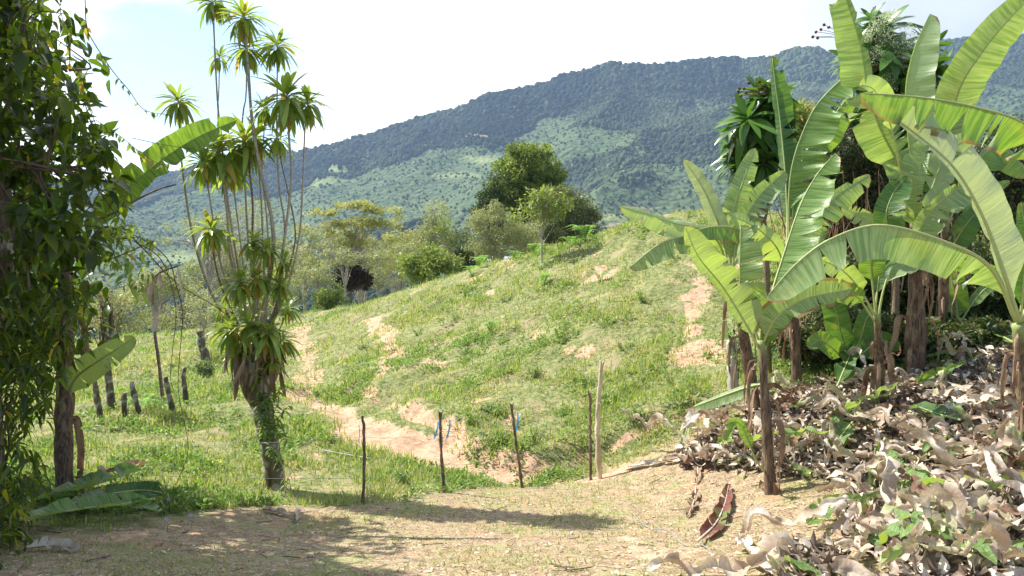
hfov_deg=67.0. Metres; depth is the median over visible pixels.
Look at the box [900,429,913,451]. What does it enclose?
fallen leaf
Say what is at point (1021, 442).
fallen leaf
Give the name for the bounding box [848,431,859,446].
fallen leaf
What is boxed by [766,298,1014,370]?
undergrowth bush
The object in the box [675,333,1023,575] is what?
leaf debris
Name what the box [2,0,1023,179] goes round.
sky
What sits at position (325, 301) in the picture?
round bush
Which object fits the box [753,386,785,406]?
fallen leaf
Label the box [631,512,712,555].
rope
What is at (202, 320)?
scrubby tree
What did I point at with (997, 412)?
fallen leaf
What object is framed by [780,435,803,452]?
fallen leaf
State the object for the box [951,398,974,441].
fallen leaf
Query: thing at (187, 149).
hanging vine
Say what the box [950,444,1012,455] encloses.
fallen leaf
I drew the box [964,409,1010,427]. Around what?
fallen leaf
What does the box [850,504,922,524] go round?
fallen leaf
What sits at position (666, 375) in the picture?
weed
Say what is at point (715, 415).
fallen leaf
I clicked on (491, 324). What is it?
fern
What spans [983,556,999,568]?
fallen leaf
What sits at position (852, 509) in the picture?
fallen leaf
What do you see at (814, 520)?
fallen leaf
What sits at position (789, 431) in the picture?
fallen leaf
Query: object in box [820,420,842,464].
fallen leaf
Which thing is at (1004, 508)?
fallen leaf
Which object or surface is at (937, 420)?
fallen leaf
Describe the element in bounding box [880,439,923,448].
fallen leaf
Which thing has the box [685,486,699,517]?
fallen leaf
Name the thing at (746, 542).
fallen leaf
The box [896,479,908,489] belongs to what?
fallen leaf
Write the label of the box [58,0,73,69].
hanging vine
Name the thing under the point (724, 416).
fallen leaf
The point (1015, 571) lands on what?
fallen leaf
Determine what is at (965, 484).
fallen leaf
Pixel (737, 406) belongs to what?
fallen leaf
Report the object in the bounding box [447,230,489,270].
dark tree
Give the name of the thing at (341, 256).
pale tree
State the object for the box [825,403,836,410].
fallen leaf
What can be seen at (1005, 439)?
fallen leaf
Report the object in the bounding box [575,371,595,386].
weed
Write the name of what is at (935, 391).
fallen leaf
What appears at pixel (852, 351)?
fallen leaf
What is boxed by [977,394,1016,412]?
fallen leaf
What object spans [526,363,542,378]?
weed
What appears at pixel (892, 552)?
fallen leaf
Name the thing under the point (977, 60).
banana plant
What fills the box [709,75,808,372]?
dracaena bush
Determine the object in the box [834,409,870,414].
fallen leaf
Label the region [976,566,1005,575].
fallen leaf
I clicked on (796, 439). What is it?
fallen leaf
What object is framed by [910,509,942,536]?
fallen leaf
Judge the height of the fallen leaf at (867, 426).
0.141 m
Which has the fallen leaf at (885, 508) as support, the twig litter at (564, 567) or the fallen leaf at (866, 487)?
the fallen leaf at (866, 487)
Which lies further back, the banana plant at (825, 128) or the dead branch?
the banana plant at (825, 128)
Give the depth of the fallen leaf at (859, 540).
6.01 m
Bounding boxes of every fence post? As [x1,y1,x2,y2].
[361,416,365,503]
[438,410,445,492]
[509,402,523,487]
[587,391,592,479]
[594,360,604,479]
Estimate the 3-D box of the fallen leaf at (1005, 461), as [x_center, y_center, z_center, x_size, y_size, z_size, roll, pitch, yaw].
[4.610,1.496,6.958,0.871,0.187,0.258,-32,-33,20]
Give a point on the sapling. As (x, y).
(543, 213)
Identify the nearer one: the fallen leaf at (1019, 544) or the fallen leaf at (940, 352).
the fallen leaf at (1019, 544)
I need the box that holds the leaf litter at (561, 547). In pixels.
[5,382,998,575]
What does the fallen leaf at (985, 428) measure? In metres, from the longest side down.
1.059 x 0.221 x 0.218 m
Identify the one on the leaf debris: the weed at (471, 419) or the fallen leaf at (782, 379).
the fallen leaf at (782, 379)
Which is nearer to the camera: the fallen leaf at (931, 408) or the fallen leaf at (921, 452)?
the fallen leaf at (921, 452)
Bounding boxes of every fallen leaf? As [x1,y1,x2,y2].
[19,492,154,520]
[25,486,76,503]
[26,537,80,551]
[51,461,146,492]
[71,481,166,506]
[97,459,148,472]
[121,498,161,511]
[263,506,288,515]
[294,508,300,521]
[620,407,681,433]
[624,450,696,467]
[647,532,798,575]
[673,450,717,463]
[680,406,721,430]
[680,427,688,452]
[682,434,728,456]
[684,403,747,410]
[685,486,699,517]
[690,403,728,425]
[690,424,726,434]
[694,415,720,438]
[694,460,701,482]
[695,425,737,437]
[697,484,732,542]
[709,418,729,443]
[711,450,761,464]
[716,451,757,463]
[717,425,740,443]
[719,412,729,422]
[723,438,762,446]
[729,496,850,539]
[733,430,787,445]
[735,533,773,573]
[746,370,793,387]
[752,405,761,429]
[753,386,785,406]
[753,426,827,440]
[756,383,823,393]
[760,417,810,432]
[767,554,786,573]
[768,373,798,385]
[771,393,837,407]
[772,382,802,394]
[775,439,789,451]
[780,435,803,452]
[781,395,801,410]
[784,555,839,575]
[785,412,803,422]
[789,380,847,407]
[789,461,820,478]
[790,421,837,459]
[790,436,811,448]
[798,387,825,406]
[798,416,833,451]
[802,428,823,436]
[803,429,824,443]
[805,493,852,524]
[806,464,910,492]
[809,396,895,420]
[810,391,844,401]
[810,410,860,425]
[816,408,859,425]
[816,500,876,530]
[820,371,844,381]
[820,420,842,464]
[821,421,854,457]
[821,558,873,575]
[823,407,860,417]
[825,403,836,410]
[827,425,841,451]
[828,421,856,447]
[829,504,880,532]
[830,411,838,422]
[830,469,967,509]
[832,433,913,461]
[833,489,864,511]
[834,344,857,386]
[834,391,887,411]
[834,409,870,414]
[834,532,915,551]
[838,394,878,402]
[840,394,879,403]
[840,502,912,536]
[841,340,865,366]
[842,415,890,429]
[843,378,859,383]
[844,368,886,379]
[844,382,897,410]
[846,497,881,561]
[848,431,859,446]
[849,420,885,430]
[850,394,888,408]
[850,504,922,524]
[851,391,890,409]
[852,491,919,500]
[852,522,884,542]
[854,365,908,378]
[854,367,873,390]
[854,383,889,394]
[857,378,869,398]
[857,488,876,514]
[858,406,905,431]
[862,457,910,479]
[862,460,907,478]
[862,514,938,545]
[864,401,915,412]
[868,345,900,369]
[868,437,890,490]
[868,535,944,559]
[869,444,965,462]
[870,402,901,430]
[872,428,900,506]
[873,468,936,501]
[873,553,909,575]
[875,403,891,427]
[878,450,935,501]
[878,476,983,521]
[879,536,918,567]
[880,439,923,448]
[886,381,916,398]
[886,438,935,477]
[886,449,942,463]
[889,415,1023,483]
[892,508,996,564]
[894,416,950,465]
[895,412,916,421]
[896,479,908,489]
[896,480,1023,530]
[898,371,926,381]
[898,412,938,435]
[898,429,917,440]
[898,464,934,500]
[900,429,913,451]
[903,416,957,437]
[904,463,917,469]
[906,437,979,449]
[909,401,961,420]
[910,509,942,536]
[912,502,967,516]
[913,359,965,382]
[919,424,936,455]
[920,512,1023,558]
[922,441,1006,459]
[922,473,1023,487]
[923,368,945,385]
[926,347,975,357]
[928,531,1002,561]
[930,463,1021,482]
[930,468,1018,511]
[930,507,975,515]
[932,386,963,394]
[933,410,1016,508]
[934,501,990,530]
[935,334,980,359]
[935,424,978,439]
[937,384,964,399]
[939,534,964,557]
[943,494,1023,530]
[944,394,1016,414]
[945,330,974,351]
[949,463,968,487]
[949,516,980,550]
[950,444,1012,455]
[950,522,1023,562]
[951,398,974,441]
[952,438,1022,454]
[952,566,1023,575]
[953,498,977,506]
[956,398,1010,416]
[957,423,985,441]
[957,451,971,458]
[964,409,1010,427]
[964,481,991,490]
[965,449,1023,496]
[966,387,1015,404]
[973,420,1012,440]
[975,433,1021,451]
[976,455,1023,470]
[976,533,1023,557]
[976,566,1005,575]
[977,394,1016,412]
[979,350,1013,366]
[979,384,1010,404]
[980,451,1023,474]
[982,504,1019,514]
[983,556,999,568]
[985,400,1016,408]
[986,362,995,372]
[988,415,1022,447]
[988,487,1009,502]
[992,332,1012,342]
[992,444,1023,470]
[993,439,1023,445]
[994,436,1023,480]
[995,409,1016,417]
[1000,479,1009,503]
[1001,558,1014,568]
[1003,551,1023,564]
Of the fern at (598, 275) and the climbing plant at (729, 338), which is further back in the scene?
the fern at (598, 275)
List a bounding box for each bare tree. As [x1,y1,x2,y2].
[152,194,276,323]
[224,204,290,277]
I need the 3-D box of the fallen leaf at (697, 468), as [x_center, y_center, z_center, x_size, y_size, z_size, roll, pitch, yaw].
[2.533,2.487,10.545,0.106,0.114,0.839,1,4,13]
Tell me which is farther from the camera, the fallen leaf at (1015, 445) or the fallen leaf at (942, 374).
the fallen leaf at (942, 374)
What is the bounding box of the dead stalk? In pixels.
[146,265,182,395]
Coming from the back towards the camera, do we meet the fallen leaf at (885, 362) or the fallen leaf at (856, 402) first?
the fallen leaf at (885, 362)
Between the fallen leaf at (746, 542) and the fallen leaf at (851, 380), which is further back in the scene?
the fallen leaf at (851, 380)
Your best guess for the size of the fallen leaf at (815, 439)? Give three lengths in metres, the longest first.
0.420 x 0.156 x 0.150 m
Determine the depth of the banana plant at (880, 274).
10.23 m
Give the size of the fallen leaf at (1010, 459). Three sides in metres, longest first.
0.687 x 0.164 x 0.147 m
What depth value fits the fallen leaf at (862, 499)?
6.99 m
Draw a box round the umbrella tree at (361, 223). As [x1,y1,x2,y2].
[292,198,406,306]
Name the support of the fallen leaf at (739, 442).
on the leaf debris
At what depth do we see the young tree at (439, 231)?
49.89 m
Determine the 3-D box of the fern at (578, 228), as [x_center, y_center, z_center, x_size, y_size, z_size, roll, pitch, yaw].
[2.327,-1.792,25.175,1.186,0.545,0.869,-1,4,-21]
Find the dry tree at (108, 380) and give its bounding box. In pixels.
[80,273,134,411]
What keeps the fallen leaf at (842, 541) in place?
on the leaf debris
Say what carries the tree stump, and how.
on the ground at (398, 436)
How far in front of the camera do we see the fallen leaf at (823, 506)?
6.96 m
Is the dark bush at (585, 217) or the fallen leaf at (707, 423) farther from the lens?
the dark bush at (585, 217)
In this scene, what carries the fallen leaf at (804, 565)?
on the ground at (398, 436)
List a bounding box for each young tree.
[288,259,340,308]
[428,215,458,278]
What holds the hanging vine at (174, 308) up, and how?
hanging from the leafy twigs
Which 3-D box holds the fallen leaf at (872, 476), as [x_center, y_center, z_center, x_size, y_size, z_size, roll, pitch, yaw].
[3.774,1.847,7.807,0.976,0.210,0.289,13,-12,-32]
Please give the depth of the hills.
1532.78 m
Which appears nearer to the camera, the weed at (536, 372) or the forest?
the weed at (536, 372)
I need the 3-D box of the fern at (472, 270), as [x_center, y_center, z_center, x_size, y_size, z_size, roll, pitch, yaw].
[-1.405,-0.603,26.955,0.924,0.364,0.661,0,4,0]
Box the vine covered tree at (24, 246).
[0,0,138,526]
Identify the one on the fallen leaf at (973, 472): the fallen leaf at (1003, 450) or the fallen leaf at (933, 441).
the fallen leaf at (933, 441)
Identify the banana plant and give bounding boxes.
[6,116,236,500]
[620,148,787,418]
[684,153,851,494]
[727,55,870,382]
[765,93,1023,440]
[806,302,900,359]
[816,256,917,403]
[829,0,974,373]
[922,0,1023,324]
[948,271,993,319]
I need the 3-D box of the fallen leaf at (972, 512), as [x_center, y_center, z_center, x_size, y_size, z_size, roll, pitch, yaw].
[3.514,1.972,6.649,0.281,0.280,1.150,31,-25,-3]
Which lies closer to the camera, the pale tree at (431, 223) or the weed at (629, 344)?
the weed at (629, 344)
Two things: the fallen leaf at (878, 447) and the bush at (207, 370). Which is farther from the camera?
the bush at (207, 370)
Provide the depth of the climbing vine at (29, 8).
7.23 m
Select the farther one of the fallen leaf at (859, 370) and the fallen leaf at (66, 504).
the fallen leaf at (859, 370)
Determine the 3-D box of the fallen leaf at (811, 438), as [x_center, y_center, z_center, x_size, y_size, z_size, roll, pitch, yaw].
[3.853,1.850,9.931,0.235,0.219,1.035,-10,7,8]
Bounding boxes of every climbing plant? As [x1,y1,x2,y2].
[250,368,294,466]
[724,317,741,378]
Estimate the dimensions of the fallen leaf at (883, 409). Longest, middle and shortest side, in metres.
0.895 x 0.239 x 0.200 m
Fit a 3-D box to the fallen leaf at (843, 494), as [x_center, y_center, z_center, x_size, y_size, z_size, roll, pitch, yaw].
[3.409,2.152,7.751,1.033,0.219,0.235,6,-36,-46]
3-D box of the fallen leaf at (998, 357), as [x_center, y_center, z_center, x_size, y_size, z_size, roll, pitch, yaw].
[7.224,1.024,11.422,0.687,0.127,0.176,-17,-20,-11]
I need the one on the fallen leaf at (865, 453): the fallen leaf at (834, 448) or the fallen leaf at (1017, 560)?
the fallen leaf at (834, 448)
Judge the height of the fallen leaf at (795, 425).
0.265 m
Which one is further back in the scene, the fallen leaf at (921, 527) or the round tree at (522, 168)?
the round tree at (522, 168)
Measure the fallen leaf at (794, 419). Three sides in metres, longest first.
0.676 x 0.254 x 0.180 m
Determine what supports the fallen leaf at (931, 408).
on the leaf debris
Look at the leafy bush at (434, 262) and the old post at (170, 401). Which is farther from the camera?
the leafy bush at (434, 262)
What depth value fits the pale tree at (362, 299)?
51.95 m
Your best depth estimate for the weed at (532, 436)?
13.00 m
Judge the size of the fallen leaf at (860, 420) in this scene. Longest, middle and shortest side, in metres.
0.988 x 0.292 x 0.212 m
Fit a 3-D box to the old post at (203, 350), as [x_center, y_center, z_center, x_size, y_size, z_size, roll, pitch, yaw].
[-9.658,1.898,24.159,0.462,1.153,0.287,0,4,0]
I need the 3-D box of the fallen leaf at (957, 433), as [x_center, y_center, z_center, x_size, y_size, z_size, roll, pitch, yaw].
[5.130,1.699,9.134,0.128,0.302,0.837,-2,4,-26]
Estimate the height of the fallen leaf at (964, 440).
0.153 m
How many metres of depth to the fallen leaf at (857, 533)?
6.33 m
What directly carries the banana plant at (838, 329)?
on the ground at (398, 436)
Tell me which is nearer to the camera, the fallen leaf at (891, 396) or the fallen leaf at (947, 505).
the fallen leaf at (947, 505)
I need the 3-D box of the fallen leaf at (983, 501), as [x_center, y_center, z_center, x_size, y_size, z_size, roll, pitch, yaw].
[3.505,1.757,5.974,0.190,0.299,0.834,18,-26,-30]
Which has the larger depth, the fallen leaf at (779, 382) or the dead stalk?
the fallen leaf at (779, 382)
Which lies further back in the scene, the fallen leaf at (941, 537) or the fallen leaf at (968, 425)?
the fallen leaf at (968, 425)
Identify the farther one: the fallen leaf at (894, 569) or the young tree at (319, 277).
the young tree at (319, 277)
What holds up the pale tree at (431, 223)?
on the ground at (398, 436)
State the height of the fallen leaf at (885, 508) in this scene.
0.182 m
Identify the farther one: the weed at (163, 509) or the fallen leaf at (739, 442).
the fallen leaf at (739, 442)
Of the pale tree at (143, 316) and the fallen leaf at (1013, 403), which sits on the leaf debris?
the fallen leaf at (1013, 403)
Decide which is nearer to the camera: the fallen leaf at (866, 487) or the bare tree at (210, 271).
the fallen leaf at (866, 487)
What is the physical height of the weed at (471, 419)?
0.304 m
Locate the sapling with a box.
[505,183,576,262]
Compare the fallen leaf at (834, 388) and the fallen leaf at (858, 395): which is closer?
the fallen leaf at (858, 395)
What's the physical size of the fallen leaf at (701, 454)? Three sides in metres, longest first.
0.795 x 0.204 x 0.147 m
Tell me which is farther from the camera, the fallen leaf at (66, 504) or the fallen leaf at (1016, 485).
the fallen leaf at (66, 504)
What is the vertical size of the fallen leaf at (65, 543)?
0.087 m
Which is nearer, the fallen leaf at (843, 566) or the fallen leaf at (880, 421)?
the fallen leaf at (843, 566)
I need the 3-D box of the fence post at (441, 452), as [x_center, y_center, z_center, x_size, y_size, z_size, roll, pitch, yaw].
[-0.966,2.341,10.717,0.121,1.315,0.070,0,4,0]
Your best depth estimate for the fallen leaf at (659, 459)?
11.29 m
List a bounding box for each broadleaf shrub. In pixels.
[0,266,98,527]
[0,440,53,569]
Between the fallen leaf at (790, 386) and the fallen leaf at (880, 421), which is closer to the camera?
the fallen leaf at (880, 421)
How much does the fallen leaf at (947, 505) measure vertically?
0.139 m
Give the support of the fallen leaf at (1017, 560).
on the ground at (398, 436)
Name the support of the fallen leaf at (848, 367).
on the leaf debris
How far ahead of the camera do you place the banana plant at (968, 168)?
7.73 m
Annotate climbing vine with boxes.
[4,0,91,72]
[9,61,133,248]
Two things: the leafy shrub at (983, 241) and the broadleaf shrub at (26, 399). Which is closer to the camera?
the broadleaf shrub at (26, 399)
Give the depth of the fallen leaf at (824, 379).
11.75 m
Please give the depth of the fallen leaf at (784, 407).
10.99 m
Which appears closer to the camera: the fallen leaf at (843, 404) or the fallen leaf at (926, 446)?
the fallen leaf at (926, 446)
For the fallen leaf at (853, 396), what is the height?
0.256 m
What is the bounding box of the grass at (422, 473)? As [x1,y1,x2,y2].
[0,207,1023,575]
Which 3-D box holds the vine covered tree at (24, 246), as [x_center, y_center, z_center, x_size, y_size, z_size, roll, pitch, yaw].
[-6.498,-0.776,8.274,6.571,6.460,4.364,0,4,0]
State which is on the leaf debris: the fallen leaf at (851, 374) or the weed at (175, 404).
the fallen leaf at (851, 374)
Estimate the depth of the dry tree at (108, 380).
15.56 m
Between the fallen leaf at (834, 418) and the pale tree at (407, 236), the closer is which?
the fallen leaf at (834, 418)
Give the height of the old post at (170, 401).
0.953 m
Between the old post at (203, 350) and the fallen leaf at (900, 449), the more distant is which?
the old post at (203, 350)
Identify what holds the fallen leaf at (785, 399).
on the leaf debris
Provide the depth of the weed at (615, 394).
13.80 m
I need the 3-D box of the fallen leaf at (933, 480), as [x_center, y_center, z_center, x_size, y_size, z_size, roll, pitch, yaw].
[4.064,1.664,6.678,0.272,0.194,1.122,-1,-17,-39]
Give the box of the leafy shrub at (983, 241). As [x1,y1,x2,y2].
[973,224,1016,254]
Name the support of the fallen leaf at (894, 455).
on the leaf debris
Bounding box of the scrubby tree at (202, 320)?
[171,295,223,341]
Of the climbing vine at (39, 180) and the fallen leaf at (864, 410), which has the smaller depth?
the climbing vine at (39, 180)
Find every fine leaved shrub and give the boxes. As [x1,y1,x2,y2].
[779,98,982,290]
[950,113,1023,244]
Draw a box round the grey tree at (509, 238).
[460,198,544,262]
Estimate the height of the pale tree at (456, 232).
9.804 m
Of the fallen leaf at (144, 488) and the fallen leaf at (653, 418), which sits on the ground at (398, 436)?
the fallen leaf at (144, 488)
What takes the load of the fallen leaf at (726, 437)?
on the leaf debris
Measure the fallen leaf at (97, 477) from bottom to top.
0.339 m
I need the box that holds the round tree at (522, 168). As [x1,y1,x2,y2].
[480,141,592,254]
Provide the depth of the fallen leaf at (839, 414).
10.31 m
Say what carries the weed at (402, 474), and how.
on the ground at (398, 436)
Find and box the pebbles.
[2,360,861,575]
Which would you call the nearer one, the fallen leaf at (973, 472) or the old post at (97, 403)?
the fallen leaf at (973, 472)
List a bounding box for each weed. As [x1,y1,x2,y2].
[6,429,53,469]
[116,464,152,481]
[133,440,173,459]
[137,485,203,516]
[151,475,187,495]
[153,396,182,412]
[353,342,368,349]
[385,466,411,484]
[411,326,428,336]
[448,312,461,319]
[462,408,484,425]
[482,401,507,414]
[497,292,512,301]
[521,423,547,443]
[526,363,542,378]
[551,326,570,337]
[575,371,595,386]
[592,388,624,403]
[610,335,639,350]
[633,290,656,303]
[651,358,702,384]
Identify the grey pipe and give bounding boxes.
[322,449,371,458]
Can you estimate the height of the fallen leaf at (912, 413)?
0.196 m
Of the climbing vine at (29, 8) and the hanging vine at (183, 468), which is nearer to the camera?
the climbing vine at (29, 8)
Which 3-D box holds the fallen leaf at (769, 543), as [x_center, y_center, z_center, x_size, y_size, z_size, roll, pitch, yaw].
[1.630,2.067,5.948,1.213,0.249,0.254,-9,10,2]
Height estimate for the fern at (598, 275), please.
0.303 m
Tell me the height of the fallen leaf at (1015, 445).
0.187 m
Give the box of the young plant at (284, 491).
[277,460,291,497]
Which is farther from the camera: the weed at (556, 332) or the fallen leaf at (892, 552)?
the weed at (556, 332)
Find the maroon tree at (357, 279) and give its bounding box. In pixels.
[330,251,374,304]
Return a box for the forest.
[11,33,1023,341]
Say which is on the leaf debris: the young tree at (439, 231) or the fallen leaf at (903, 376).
the fallen leaf at (903, 376)
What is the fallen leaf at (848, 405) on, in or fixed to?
on the fallen leaf at (839, 414)
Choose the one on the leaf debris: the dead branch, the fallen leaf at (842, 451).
the fallen leaf at (842, 451)
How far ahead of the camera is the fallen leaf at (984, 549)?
5.35 m
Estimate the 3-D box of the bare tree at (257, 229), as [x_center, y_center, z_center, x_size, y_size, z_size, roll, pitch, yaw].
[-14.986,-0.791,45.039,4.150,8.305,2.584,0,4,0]
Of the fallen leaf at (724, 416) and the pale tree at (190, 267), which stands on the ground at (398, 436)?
the pale tree at (190, 267)
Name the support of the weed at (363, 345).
on the ground at (398, 436)
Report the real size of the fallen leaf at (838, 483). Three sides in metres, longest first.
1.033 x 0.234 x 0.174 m
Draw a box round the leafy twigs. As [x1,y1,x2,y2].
[72,218,168,309]
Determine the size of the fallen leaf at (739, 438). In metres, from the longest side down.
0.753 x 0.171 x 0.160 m
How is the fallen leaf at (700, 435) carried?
on the leaf debris
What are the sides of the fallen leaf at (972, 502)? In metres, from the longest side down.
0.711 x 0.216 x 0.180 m
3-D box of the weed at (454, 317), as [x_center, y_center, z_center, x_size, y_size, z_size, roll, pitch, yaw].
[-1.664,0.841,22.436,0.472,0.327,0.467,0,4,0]
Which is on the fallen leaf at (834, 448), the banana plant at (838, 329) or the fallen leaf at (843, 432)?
the fallen leaf at (843, 432)
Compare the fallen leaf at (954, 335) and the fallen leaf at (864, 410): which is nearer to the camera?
the fallen leaf at (864, 410)
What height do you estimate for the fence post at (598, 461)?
1.985 m
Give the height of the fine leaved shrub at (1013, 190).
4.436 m
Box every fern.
[116,393,158,408]
[462,266,482,275]
[471,255,486,265]
[481,321,498,331]
[529,243,549,254]
[538,271,555,283]
[560,236,581,245]
[566,224,597,238]
[590,270,609,281]
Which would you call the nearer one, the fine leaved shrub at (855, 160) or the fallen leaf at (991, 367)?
the fallen leaf at (991, 367)
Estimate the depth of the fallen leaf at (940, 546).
5.05 m
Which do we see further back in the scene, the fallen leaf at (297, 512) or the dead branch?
the fallen leaf at (297, 512)
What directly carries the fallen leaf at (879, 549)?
on the leaf debris
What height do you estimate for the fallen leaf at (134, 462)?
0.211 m
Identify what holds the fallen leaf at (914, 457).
on the leaf debris
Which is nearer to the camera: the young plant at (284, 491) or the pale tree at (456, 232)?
the young plant at (284, 491)
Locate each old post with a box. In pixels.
[92,381,102,417]
[121,392,127,419]
[129,381,141,413]
[163,376,174,410]
[180,367,187,403]
[196,330,210,361]
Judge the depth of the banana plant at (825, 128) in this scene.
11.34 m
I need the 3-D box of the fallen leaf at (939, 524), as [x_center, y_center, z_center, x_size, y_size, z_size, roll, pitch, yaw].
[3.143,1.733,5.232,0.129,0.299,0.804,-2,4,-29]
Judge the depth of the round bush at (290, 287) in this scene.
40.16 m
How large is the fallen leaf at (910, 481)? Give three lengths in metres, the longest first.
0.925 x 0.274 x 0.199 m
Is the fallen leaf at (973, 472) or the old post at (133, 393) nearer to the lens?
the fallen leaf at (973, 472)
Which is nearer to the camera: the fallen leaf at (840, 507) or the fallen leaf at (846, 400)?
the fallen leaf at (840, 507)
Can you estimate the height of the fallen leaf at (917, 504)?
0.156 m
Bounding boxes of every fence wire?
[28,426,718,478]
[37,394,716,447]
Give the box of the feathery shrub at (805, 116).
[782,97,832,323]
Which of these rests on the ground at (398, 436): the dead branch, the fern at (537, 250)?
the fern at (537, 250)
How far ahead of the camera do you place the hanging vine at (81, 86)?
7.89 m
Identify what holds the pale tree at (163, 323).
on the ground at (398, 436)
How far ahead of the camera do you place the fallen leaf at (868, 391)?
10.92 m
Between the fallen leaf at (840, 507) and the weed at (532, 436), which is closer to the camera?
the fallen leaf at (840, 507)
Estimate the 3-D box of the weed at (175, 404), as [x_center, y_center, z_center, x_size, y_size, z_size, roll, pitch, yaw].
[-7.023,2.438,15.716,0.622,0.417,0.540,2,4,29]
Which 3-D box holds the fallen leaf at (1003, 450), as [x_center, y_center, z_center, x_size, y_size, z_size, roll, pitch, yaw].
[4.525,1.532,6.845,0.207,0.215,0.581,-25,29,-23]
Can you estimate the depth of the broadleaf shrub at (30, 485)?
6.41 m
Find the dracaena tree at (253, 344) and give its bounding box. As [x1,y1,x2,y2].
[148,0,340,490]
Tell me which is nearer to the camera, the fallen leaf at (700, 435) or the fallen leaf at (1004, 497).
the fallen leaf at (1004, 497)
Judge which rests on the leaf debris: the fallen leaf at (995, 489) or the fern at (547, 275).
the fallen leaf at (995, 489)
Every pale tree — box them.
[76,284,163,337]
[111,264,202,332]
[135,281,239,332]
[175,243,251,324]
[241,242,319,315]
[262,223,348,310]
[301,244,377,305]
[323,225,394,304]
[363,242,399,298]
[366,229,426,292]
[387,199,459,272]
[436,226,488,276]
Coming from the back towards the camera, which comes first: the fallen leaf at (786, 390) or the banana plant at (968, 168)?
the fallen leaf at (786, 390)
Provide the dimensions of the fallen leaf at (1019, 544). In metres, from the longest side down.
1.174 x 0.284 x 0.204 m
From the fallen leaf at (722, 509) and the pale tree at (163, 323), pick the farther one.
the pale tree at (163, 323)
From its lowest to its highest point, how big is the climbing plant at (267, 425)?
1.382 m
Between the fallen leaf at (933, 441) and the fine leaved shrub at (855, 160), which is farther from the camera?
the fine leaved shrub at (855, 160)
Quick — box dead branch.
[95,184,175,221]
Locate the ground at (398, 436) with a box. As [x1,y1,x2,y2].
[0,212,1012,575]
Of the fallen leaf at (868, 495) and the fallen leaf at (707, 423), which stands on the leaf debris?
the fallen leaf at (868, 495)
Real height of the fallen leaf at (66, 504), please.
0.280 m
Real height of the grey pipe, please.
0.045 m
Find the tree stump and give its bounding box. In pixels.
[726,340,738,390]
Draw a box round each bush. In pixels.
[194,357,216,377]
[214,272,308,322]
[309,284,349,309]
[394,240,465,286]
[523,183,605,247]
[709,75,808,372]
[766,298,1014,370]
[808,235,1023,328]
[811,1,953,317]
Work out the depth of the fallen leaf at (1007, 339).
12.31 m
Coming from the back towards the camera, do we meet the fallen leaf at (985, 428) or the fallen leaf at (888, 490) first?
the fallen leaf at (985, 428)
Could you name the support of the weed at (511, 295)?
on the ground at (398, 436)
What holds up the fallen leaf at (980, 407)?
on the leaf debris
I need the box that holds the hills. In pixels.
[30,54,1023,333]
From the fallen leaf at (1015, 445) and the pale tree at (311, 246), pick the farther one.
the pale tree at (311, 246)
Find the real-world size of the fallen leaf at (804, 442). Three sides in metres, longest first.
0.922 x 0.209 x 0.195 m
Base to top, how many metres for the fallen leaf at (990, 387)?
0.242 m
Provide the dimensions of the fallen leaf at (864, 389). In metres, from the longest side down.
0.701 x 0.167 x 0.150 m
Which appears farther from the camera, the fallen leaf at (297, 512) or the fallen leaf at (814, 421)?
the fallen leaf at (814, 421)
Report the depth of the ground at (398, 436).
12.53 m
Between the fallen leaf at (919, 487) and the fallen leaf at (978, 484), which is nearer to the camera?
the fallen leaf at (919, 487)
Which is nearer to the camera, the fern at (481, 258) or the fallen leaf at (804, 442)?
the fallen leaf at (804, 442)
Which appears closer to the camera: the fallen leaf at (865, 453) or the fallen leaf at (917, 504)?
the fallen leaf at (917, 504)
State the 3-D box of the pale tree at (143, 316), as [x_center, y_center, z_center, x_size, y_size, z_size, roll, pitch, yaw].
[-19.692,1.362,38.127,4.736,3.275,2.478,0,4,0]
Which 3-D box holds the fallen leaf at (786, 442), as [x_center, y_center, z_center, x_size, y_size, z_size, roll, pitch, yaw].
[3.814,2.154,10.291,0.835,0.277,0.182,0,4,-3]
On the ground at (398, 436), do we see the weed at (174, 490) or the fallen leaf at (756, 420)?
the weed at (174, 490)
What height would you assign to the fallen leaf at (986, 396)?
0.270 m
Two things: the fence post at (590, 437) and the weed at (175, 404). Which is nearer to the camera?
the fence post at (590, 437)
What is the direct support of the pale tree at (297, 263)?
on the ground at (398, 436)
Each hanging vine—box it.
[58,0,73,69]
[75,61,120,167]
[80,0,168,119]
[96,120,177,171]
[119,223,229,317]
[132,240,175,393]
[133,138,234,153]
[134,235,188,481]
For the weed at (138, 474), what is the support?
on the ground at (398, 436)
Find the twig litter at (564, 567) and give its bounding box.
[14,460,900,575]
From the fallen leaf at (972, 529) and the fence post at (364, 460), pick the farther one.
the fence post at (364, 460)
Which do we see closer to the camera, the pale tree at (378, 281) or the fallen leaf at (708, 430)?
the fallen leaf at (708, 430)
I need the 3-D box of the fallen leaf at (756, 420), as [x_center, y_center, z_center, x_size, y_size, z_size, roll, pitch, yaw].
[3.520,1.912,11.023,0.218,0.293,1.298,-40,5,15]
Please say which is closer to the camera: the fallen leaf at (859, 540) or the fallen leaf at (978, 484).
the fallen leaf at (859, 540)
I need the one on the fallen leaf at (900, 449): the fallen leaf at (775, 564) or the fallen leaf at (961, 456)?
the fallen leaf at (961, 456)
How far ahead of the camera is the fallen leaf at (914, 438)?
9.04 m

